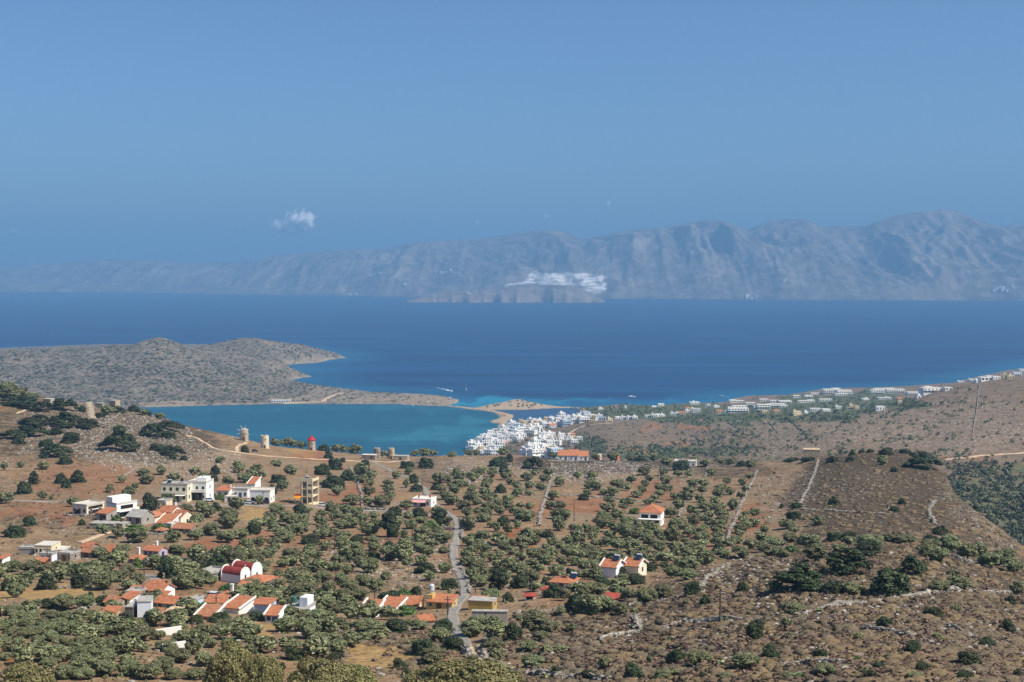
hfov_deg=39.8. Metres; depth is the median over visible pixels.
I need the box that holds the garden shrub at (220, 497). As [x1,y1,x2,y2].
[215,494,225,499]
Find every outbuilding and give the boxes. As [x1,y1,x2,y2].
[18,544,34,553]
[124,600,136,617]
[125,586,146,595]
[166,521,178,528]
[170,522,196,533]
[190,594,203,602]
[203,566,222,580]
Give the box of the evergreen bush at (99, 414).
[94,412,105,417]
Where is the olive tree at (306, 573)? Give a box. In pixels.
[299,569,311,577]
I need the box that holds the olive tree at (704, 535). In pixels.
[693,531,710,540]
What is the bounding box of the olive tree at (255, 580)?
[244,578,260,582]
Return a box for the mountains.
[0,209,1023,300]
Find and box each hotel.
[727,405,748,412]
[728,399,743,402]
[752,404,769,409]
[766,403,787,406]
[777,400,791,402]
[797,399,814,402]
[803,395,812,397]
[818,398,831,400]
[821,388,840,394]
[834,390,851,395]
[869,388,884,393]
[883,388,904,392]
[905,391,918,394]
[919,386,941,395]
[942,387,952,390]
[977,375,992,381]
[1011,372,1021,375]
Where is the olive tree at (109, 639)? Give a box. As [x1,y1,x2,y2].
[103,636,113,643]
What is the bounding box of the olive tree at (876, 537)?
[856,534,883,544]
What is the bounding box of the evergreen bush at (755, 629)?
[745,619,764,638]
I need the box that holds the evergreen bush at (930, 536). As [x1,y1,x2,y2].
[923,534,937,540]
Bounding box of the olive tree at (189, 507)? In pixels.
[178,504,194,511]
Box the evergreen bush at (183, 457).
[180,455,187,460]
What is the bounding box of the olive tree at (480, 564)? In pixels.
[469,560,487,569]
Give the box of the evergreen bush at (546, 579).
[540,576,551,584]
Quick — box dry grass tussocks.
[1,404,1023,681]
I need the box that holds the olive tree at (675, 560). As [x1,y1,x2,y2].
[672,557,682,565]
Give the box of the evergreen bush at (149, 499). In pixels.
[140,491,157,510]
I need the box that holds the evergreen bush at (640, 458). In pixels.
[632,455,647,460]
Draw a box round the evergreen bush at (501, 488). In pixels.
[494,483,506,492]
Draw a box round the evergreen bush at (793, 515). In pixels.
[786,511,801,519]
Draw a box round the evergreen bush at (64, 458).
[55,452,72,464]
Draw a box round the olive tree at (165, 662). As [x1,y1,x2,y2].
[151,656,175,669]
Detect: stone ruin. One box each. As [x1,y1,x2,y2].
[89,520,119,528]
[95,403,104,407]
[109,400,119,407]
[116,521,129,528]
[163,606,184,615]
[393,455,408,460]
[605,592,619,599]
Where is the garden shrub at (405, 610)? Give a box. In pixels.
[395,605,417,616]
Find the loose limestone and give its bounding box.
[0,403,1023,681]
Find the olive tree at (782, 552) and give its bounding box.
[774,548,789,557]
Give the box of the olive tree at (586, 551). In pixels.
[583,549,591,556]
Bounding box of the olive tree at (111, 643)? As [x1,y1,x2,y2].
[105,641,116,649]
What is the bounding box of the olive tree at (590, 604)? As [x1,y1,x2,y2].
[573,593,601,615]
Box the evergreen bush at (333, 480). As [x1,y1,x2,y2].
[319,475,346,489]
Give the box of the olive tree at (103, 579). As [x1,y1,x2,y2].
[90,570,118,588]
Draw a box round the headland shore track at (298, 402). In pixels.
[283,401,321,403]
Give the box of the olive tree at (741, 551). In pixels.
[731,545,751,556]
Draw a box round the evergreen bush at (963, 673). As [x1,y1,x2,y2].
[957,669,974,677]
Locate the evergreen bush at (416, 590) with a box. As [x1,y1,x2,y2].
[410,586,421,594]
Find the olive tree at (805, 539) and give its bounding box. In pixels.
[796,534,821,545]
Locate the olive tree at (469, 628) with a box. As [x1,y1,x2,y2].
[458,620,484,636]
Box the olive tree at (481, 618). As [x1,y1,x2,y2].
[467,614,486,625]
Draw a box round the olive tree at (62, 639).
[51,635,69,644]
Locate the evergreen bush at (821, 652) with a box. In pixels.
[812,649,828,657]
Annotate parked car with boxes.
[205,497,214,501]
[205,591,218,596]
[245,500,254,503]
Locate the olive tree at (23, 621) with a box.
[16,616,38,626]
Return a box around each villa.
[558,450,568,459]
[569,449,578,460]
[579,451,588,460]
[638,504,664,525]
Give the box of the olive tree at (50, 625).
[38,621,55,632]
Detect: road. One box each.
[8,500,448,514]
[565,423,610,435]
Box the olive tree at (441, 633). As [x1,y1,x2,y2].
[428,627,451,641]
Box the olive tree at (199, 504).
[195,501,211,509]
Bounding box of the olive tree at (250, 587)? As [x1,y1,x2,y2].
[242,582,262,595]
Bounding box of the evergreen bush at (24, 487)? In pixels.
[16,481,32,494]
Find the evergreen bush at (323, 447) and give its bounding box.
[317,444,329,450]
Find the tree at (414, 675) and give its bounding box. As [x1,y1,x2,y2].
[402,666,444,681]
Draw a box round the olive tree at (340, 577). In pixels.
[333,572,348,583]
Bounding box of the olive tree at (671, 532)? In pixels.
[663,524,681,541]
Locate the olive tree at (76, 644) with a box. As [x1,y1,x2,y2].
[68,640,82,648]
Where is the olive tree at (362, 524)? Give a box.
[359,522,373,527]
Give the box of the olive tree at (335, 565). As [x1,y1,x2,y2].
[328,561,342,570]
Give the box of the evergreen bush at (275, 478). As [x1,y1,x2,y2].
[268,474,286,482]
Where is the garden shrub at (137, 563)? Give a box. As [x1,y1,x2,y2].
[132,557,143,567]
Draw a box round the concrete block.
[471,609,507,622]
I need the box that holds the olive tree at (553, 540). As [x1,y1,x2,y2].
[546,536,558,544]
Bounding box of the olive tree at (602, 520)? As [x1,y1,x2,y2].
[591,513,613,527]
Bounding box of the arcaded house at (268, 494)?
[249,487,274,502]
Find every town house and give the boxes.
[469,445,477,453]
[473,441,482,445]
[481,434,490,446]
[484,447,498,454]
[487,434,498,437]
[487,443,495,448]
[491,449,497,454]
[492,438,500,444]
[497,440,504,447]
[498,424,506,430]
[498,434,504,440]
[507,421,514,426]
[507,432,513,441]
[512,428,521,432]
[514,435,523,441]
[516,425,526,432]
[519,432,526,438]
[522,442,535,455]
[524,428,537,435]
[529,437,540,443]
[529,447,540,456]
[533,425,540,430]
[538,430,547,435]
[539,443,552,449]
[540,421,547,428]
[544,439,554,444]
[546,435,556,439]
[547,423,557,427]
[547,447,562,457]
[548,417,554,422]
[552,438,561,445]
[556,411,565,417]
[560,419,570,426]
[568,414,578,424]
[578,415,589,422]
[581,411,590,415]
[589,415,595,421]
[594,413,602,419]
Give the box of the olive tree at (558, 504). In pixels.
[551,500,566,507]
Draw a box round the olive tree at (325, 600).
[319,595,335,605]
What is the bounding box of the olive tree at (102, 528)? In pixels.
[95,523,110,533]
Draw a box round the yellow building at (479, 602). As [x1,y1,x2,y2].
[468,596,497,609]
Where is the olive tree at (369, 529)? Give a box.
[361,523,378,535]
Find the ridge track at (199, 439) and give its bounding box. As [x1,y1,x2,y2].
[186,435,409,461]
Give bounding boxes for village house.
[0,554,11,563]
[34,541,60,555]
[39,550,57,561]
[72,500,104,513]
[95,507,116,519]
[106,494,138,517]
[122,590,141,605]
[128,547,146,562]
[137,595,153,617]
[141,541,168,556]
[144,581,175,594]
[151,579,168,582]
[152,510,163,521]
[154,512,181,524]
[158,501,184,512]
[160,478,194,501]
[161,589,174,594]
[173,509,192,522]
[188,475,213,500]
[193,603,225,619]
[203,594,230,604]
[216,484,234,494]
[223,594,255,613]
[232,485,252,497]
[246,476,261,486]
[253,597,277,612]
[263,604,286,622]
[287,594,315,617]
[358,597,385,616]
[383,595,407,612]
[400,594,423,606]
[412,494,436,506]
[424,584,458,608]
[548,568,580,587]
[599,554,625,577]
[623,553,648,575]
[674,459,696,465]
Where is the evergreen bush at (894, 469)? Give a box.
[890,466,898,471]
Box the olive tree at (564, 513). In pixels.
[550,507,571,518]
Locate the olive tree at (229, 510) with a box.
[218,507,238,519]
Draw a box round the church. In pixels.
[221,559,261,582]
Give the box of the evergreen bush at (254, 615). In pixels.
[249,610,265,620]
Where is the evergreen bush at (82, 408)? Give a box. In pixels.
[78,405,85,411]
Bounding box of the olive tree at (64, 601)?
[52,594,75,609]
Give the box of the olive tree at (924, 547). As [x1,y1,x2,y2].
[916,542,932,555]
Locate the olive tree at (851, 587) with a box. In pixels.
[841,581,864,593]
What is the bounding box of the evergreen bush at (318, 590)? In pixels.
[314,588,323,593]
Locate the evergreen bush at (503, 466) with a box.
[499,463,507,471]
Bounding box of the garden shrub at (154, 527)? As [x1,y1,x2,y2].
[150,524,170,531]
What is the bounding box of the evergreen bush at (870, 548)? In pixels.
[855,539,882,556]
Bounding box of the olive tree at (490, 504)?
[480,501,497,509]
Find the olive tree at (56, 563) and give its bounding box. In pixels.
[51,560,65,567]
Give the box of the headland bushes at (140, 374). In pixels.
[0,337,451,404]
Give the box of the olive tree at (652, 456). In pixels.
[647,453,660,460]
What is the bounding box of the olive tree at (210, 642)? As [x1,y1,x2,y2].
[201,637,218,647]
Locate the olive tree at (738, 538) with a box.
[730,535,743,542]
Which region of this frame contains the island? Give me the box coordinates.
[407,285,604,302]
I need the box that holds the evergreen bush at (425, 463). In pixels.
[416,457,433,468]
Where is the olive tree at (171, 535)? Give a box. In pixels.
[164,529,181,541]
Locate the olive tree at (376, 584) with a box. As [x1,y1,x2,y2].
[364,578,384,591]
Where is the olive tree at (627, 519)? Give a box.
[619,516,635,522]
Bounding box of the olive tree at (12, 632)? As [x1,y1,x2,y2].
[1,627,20,636]
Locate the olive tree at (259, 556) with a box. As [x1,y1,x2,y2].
[251,551,264,561]
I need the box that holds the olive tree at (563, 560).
[555,556,569,564]
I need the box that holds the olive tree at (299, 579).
[288,576,308,583]
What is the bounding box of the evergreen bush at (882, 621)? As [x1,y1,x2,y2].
[876,616,893,625]
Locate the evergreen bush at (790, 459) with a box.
[783,457,798,462]
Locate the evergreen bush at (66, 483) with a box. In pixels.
[60,478,71,487]
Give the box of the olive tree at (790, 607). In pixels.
[780,601,806,612]
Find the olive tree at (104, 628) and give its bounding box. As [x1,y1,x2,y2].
[97,622,117,634]
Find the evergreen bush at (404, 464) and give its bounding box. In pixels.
[399,461,414,468]
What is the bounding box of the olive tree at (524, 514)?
[514,509,536,520]
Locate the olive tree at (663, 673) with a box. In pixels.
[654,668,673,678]
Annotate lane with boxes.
[143,574,160,580]
[370,461,471,645]
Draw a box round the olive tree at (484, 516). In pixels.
[476,512,493,521]
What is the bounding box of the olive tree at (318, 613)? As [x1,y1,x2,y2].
[304,608,328,619]
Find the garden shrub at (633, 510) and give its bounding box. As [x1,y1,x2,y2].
[628,508,639,513]
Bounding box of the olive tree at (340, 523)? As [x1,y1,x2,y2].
[333,519,350,528]
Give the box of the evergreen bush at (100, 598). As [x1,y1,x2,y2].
[94,595,106,605]
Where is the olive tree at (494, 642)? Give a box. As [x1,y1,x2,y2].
[480,636,506,649]
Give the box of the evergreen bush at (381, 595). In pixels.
[377,590,399,598]
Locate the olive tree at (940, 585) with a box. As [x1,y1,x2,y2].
[927,579,950,591]
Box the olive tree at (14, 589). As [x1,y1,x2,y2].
[4,582,24,596]
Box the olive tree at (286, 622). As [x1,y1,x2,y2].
[271,614,299,631]
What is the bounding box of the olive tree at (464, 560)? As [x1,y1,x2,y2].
[459,556,472,564]
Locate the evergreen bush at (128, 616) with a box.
[125,612,133,619]
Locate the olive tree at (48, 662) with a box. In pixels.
[37,656,57,668]
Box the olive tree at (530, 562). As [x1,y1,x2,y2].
[525,558,539,567]
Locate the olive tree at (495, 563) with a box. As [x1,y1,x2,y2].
[491,559,502,566]
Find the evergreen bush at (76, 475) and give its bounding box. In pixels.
[69,469,86,482]
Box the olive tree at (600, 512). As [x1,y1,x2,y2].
[597,510,610,516]
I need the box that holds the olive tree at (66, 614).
[58,610,73,618]
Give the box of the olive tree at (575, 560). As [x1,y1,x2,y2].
[569,556,584,565]
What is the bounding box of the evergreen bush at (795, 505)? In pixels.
[789,502,802,509]
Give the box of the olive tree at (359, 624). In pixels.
[351,617,379,631]
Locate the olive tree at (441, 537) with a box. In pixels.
[428,532,452,542]
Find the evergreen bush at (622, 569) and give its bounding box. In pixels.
[618,566,626,575]
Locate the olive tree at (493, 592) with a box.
[480,587,500,596]
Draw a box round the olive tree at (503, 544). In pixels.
[498,540,510,549]
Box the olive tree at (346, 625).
[339,621,352,629]
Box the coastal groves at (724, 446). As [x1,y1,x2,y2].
[566,388,943,457]
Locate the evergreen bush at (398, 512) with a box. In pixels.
[386,505,402,515]
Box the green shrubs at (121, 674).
[0,413,868,681]
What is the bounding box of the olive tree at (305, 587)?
[284,581,316,596]
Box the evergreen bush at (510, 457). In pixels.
[506,453,512,461]
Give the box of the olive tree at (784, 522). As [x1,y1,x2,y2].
[778,518,795,527]
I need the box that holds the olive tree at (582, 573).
[577,569,589,578]
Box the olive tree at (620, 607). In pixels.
[611,602,628,613]
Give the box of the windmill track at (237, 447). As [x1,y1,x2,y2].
[235,442,246,451]
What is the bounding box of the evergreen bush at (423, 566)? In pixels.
[413,562,437,572]
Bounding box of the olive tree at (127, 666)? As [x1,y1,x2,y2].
[115,657,140,675]
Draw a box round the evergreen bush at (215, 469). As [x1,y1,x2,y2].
[210,464,220,474]
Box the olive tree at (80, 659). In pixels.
[69,652,96,670]
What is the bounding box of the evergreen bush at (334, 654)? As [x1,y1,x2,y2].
[326,651,345,659]
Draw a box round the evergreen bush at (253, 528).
[247,523,261,534]
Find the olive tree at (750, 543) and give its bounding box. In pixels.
[743,539,757,548]
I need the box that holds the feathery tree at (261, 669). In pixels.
[244,652,284,681]
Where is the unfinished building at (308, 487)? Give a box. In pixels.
[293,476,318,504]
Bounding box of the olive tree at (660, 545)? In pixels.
[653,540,665,550]
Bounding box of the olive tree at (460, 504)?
[455,500,471,508]
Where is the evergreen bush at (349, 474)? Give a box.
[340,469,355,480]
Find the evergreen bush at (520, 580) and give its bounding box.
[508,573,527,588]
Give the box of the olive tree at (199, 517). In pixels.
[190,513,204,521]
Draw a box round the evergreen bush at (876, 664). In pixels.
[871,661,884,667]
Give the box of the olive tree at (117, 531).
[111,525,124,536]
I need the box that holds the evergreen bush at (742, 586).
[735,581,747,591]
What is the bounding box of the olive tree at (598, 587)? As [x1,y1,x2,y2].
[585,582,606,593]
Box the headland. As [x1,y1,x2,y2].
[0,337,457,407]
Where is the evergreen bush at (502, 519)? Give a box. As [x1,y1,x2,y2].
[496,515,511,525]
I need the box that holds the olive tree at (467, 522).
[459,515,476,529]
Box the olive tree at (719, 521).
[713,519,727,524]
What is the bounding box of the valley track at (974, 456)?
[945,452,1023,459]
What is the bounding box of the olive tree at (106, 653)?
[96,647,117,660]
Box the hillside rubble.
[10,402,699,484]
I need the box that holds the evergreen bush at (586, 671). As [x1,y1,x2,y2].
[581,668,596,678]
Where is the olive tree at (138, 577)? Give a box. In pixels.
[129,572,145,582]
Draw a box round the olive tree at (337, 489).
[331,485,343,494]
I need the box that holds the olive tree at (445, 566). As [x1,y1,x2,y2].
[438,561,451,572]
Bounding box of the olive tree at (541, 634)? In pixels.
[533,630,551,639]
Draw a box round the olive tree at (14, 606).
[3,603,23,613]
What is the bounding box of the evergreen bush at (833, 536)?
[825,532,842,541]
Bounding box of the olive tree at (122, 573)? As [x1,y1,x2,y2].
[112,569,130,581]
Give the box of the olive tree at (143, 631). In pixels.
[127,624,155,640]
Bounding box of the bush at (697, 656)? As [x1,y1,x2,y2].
[687,649,713,664]
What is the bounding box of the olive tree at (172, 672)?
[163,667,183,678]
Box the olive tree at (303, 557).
[299,553,310,562]
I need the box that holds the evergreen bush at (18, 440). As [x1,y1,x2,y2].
[10,438,25,443]
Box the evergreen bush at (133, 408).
[126,404,139,411]
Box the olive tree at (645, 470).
[638,466,650,474]
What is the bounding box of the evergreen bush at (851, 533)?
[842,531,856,537]
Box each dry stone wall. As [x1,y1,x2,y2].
[58,585,91,588]
[63,513,95,516]
[77,603,96,608]
[101,408,125,423]
[123,465,139,474]
[124,532,164,534]
[348,466,363,505]
[362,506,387,509]
[448,542,457,572]
[457,560,472,593]
[458,517,463,537]
[460,643,473,657]
[473,644,610,680]
[537,462,552,525]
[547,460,667,467]
[558,494,662,502]
[596,629,639,639]
[627,590,706,606]
[630,612,642,628]
[662,615,746,627]
[677,506,683,516]
[699,464,735,466]
[699,563,730,588]
[724,469,758,544]
[777,657,843,664]
[793,585,1012,614]
[798,459,819,502]
[799,508,882,513]
[861,624,915,635]
[926,500,937,524]
[945,623,973,634]
[950,554,981,564]
[972,384,979,434]
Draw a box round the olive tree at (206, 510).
[197,505,215,517]
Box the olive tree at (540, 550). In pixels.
[535,548,544,556]
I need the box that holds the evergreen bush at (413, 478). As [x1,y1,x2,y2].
[409,473,418,483]
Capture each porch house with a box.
[238,580,252,584]
[239,574,278,582]
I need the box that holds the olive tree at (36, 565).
[18,560,42,572]
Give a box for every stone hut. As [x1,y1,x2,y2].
[43,398,53,402]
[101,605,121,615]
[157,497,172,507]
[157,607,167,613]
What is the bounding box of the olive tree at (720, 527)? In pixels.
[710,524,726,531]
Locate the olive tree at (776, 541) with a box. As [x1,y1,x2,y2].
[760,536,785,545]
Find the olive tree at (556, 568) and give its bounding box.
[548,564,564,574]
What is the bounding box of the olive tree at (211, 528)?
[201,522,219,534]
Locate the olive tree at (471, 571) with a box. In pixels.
[465,565,479,578]
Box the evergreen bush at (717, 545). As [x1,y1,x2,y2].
[712,543,724,549]
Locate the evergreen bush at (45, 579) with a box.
[34,573,58,589]
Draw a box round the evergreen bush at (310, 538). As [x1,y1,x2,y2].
[300,533,320,544]
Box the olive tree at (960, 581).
[944,575,973,587]
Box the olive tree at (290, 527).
[284,523,296,532]
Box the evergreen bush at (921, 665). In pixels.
[915,661,929,670]
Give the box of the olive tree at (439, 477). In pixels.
[432,472,447,482]
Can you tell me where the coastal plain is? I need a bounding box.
[448,369,1023,544]
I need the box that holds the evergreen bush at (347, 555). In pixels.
[341,551,353,561]
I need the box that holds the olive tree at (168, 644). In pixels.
[154,640,178,649]
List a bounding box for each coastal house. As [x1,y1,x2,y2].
[558,432,565,439]
[570,437,577,445]
[576,436,582,441]
[604,417,612,422]
[689,400,699,404]
[691,407,700,412]
[791,409,801,415]
[809,408,820,411]
[821,408,830,411]
[846,403,853,408]
[875,406,884,410]
[877,396,891,399]
[896,397,901,403]
[1005,373,1013,378]
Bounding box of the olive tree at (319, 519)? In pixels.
[314,515,327,522]
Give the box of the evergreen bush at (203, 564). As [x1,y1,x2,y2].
[196,561,208,568]
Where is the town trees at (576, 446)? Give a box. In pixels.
[503,434,607,459]
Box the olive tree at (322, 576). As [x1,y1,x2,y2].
[312,570,332,582]
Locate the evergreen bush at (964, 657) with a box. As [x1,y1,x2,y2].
[956,650,982,664]
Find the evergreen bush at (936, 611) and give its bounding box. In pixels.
[923,607,944,616]
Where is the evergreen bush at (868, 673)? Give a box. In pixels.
[863,669,877,676]
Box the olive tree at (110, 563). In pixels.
[100,559,115,569]
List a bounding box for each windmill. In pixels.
[237,426,248,441]
[261,435,268,448]
[307,434,315,450]
[374,448,380,457]
[388,447,394,458]
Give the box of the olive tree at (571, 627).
[565,623,577,630]
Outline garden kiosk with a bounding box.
[523,592,536,600]
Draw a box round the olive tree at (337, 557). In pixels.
[329,554,345,562]
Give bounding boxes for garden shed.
[35,557,49,564]
[153,527,167,532]
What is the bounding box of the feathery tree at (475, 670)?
[417,658,526,681]
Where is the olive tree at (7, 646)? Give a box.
[1,641,16,651]
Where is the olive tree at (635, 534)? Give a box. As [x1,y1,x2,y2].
[629,530,641,538]
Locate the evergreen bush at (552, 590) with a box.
[541,584,562,598]
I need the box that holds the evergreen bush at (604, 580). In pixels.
[594,576,610,585]
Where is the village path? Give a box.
[79,531,111,542]
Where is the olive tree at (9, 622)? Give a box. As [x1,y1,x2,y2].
[0,617,16,628]
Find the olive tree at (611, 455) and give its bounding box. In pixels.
[607,451,619,459]
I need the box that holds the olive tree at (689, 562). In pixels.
[677,556,700,568]
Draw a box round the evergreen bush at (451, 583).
[440,578,458,589]
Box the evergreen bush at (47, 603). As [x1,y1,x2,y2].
[39,597,54,608]
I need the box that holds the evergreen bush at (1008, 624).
[999,618,1016,633]
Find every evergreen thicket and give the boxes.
[0,395,36,405]
[0,429,25,437]
[16,414,51,425]
[17,422,48,437]
[27,401,56,410]
[39,443,73,457]
[50,411,82,426]
[52,398,79,409]
[75,418,100,428]
[96,427,140,451]
[138,423,166,436]
[152,420,185,428]
[159,445,186,455]
[521,456,543,468]
[769,562,824,591]
[825,547,873,576]
[897,554,927,577]
[902,451,943,469]
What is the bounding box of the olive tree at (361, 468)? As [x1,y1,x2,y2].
[353,462,370,474]
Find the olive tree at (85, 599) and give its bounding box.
[74,593,95,606]
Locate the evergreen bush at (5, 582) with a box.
[0,578,11,590]
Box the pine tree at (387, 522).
[379,511,400,537]
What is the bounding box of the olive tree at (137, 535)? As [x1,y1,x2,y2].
[124,529,147,541]
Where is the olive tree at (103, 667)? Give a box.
[92,659,118,676]
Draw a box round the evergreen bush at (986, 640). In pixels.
[978,635,997,646]
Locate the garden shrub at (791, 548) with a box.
[785,545,796,552]
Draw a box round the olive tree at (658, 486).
[654,482,663,489]
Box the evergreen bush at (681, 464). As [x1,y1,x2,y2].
[671,459,691,470]
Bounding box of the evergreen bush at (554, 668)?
[550,666,563,676]
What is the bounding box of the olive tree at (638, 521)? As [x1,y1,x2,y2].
[633,519,646,524]
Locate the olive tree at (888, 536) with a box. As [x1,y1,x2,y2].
[883,533,895,540]
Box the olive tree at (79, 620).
[71,617,87,626]
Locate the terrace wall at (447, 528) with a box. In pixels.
[441,524,454,529]
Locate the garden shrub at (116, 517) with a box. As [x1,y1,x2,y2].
[111,514,121,520]
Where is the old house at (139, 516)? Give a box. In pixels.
[125,508,155,524]
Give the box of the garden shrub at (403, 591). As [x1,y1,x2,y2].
[398,588,410,594]
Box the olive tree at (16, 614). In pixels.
[7,610,27,618]
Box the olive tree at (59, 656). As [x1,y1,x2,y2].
[47,651,66,661]
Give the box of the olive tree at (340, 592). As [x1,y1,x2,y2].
[333,588,354,600]
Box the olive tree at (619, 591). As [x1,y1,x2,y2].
[615,587,626,596]
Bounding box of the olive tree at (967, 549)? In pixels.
[955,543,978,557]
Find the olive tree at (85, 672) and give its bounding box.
[72,666,95,678]
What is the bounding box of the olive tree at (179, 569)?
[173,564,184,576]
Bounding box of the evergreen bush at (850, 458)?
[845,456,854,461]
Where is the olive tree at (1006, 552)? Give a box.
[995,548,1016,556]
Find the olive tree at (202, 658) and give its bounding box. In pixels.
[195,652,212,665]
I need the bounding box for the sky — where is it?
[0,0,1023,266]
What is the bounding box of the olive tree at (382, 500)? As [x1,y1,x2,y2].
[371,495,391,506]
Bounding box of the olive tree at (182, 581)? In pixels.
[171,574,197,588]
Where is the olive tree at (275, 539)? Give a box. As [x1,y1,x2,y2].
[266,536,282,543]
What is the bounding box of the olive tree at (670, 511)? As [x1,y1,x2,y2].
[664,507,677,516]
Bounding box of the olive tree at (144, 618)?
[132,617,149,623]
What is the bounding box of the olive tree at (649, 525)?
[643,521,658,529]
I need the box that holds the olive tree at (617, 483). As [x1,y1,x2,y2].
[609,479,623,487]
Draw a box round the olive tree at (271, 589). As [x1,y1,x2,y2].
[264,588,283,595]
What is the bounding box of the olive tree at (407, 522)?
[404,519,416,528]
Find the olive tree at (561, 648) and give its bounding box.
[552,644,569,651]
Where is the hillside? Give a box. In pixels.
[0,392,1023,681]
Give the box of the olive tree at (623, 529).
[616,523,634,537]
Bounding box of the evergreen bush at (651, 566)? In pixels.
[647,561,657,571]
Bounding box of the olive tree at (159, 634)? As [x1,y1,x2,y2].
[151,630,165,639]
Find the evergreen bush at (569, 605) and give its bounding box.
[564,593,580,612]
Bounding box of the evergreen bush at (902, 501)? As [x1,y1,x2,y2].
[897,498,906,504]
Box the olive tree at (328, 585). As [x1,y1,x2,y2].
[322,580,336,591]
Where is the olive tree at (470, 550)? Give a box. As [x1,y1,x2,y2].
[460,545,477,556]
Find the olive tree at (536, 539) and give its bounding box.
[529,535,540,544]
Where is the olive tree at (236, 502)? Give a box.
[228,496,244,508]
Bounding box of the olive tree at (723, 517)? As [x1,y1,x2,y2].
[717,514,729,521]
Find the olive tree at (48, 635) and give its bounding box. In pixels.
[41,630,59,640]
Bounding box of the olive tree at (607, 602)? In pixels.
[598,595,614,611]
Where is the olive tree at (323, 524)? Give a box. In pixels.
[315,522,328,527]
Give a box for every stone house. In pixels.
[57,549,80,561]
[80,541,101,548]
[80,548,94,557]
[102,595,126,605]
[106,544,116,553]
[153,594,181,607]
[219,583,233,598]
[361,454,376,459]
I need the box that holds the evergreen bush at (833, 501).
[827,495,839,505]
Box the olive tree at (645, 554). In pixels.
[634,550,648,558]
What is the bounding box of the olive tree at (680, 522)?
[667,517,686,529]
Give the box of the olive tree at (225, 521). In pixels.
[218,513,239,528]
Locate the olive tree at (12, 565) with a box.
[5,560,23,571]
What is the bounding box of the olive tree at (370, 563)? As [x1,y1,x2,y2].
[356,557,379,571]
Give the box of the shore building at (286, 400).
[271,399,290,401]
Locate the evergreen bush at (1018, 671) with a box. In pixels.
[1013,668,1022,674]
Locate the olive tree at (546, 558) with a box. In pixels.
[537,553,553,563]
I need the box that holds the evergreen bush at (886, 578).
[862,567,913,596]
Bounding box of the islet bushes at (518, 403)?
[486,399,541,407]
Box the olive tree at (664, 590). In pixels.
[655,584,673,597]
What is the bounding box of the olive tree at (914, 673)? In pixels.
[906,671,922,676]
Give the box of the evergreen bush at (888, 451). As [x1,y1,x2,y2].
[878,447,893,455]
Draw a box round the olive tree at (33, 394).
[22,392,41,397]
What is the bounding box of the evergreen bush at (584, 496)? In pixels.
[577,493,589,500]
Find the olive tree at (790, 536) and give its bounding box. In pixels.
[782,532,798,541]
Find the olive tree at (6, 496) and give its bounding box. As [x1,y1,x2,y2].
[0,491,15,502]
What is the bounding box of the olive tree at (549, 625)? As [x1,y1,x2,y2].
[538,619,558,632]
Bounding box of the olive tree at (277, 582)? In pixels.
[271,578,286,586]
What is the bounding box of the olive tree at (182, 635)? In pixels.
[172,629,189,640]
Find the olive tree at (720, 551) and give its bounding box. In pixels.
[713,547,730,556]
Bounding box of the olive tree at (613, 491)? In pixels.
[606,487,620,495]
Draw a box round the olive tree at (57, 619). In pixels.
[50,617,67,622]
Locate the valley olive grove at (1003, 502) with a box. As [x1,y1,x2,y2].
[944,457,1023,544]
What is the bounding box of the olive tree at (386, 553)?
[378,545,395,559]
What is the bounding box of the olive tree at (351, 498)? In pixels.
[341,493,361,504]
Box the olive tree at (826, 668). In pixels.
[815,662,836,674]
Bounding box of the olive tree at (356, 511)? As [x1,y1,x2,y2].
[350,507,363,515]
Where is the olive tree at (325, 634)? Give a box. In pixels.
[315,632,331,638]
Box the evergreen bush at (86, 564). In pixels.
[82,562,91,566]
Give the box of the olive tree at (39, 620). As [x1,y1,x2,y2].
[33,617,49,625]
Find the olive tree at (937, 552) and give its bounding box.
[926,545,950,560]
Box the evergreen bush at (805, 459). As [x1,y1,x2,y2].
[800,457,814,461]
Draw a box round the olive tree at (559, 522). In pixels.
[552,515,566,530]
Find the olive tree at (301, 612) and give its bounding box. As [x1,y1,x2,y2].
[296,609,308,618]
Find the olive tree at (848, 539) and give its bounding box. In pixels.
[841,536,856,544]
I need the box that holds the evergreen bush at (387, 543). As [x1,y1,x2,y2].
[382,541,393,545]
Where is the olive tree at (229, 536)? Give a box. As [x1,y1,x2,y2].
[216,530,236,542]
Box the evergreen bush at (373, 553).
[367,550,380,558]
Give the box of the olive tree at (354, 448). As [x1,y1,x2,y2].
[347,444,361,453]
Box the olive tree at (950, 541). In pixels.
[937,534,960,550]
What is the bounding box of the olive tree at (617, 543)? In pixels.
[609,539,624,549]
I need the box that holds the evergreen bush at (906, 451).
[897,448,910,454]
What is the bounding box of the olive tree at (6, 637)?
[1,634,11,641]
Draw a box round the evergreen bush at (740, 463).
[736,461,745,466]
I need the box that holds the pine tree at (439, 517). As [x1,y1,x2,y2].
[431,508,452,525]
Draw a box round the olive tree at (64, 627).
[54,619,77,634]
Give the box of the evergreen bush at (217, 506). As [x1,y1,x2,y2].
[212,502,221,511]
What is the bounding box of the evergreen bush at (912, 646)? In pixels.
[904,640,920,652]
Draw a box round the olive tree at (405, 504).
[399,500,413,509]
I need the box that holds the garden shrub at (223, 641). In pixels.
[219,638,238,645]
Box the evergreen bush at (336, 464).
[328,458,343,469]
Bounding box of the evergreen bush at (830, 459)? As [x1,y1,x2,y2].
[825,456,838,462]
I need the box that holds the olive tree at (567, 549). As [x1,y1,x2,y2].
[560,544,574,556]
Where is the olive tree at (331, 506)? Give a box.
[325,501,339,511]
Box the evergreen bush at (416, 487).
[409,483,423,491]
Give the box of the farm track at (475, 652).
[460,646,483,659]
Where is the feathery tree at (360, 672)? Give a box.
[347,663,378,681]
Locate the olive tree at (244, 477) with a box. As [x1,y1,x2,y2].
[237,473,251,482]

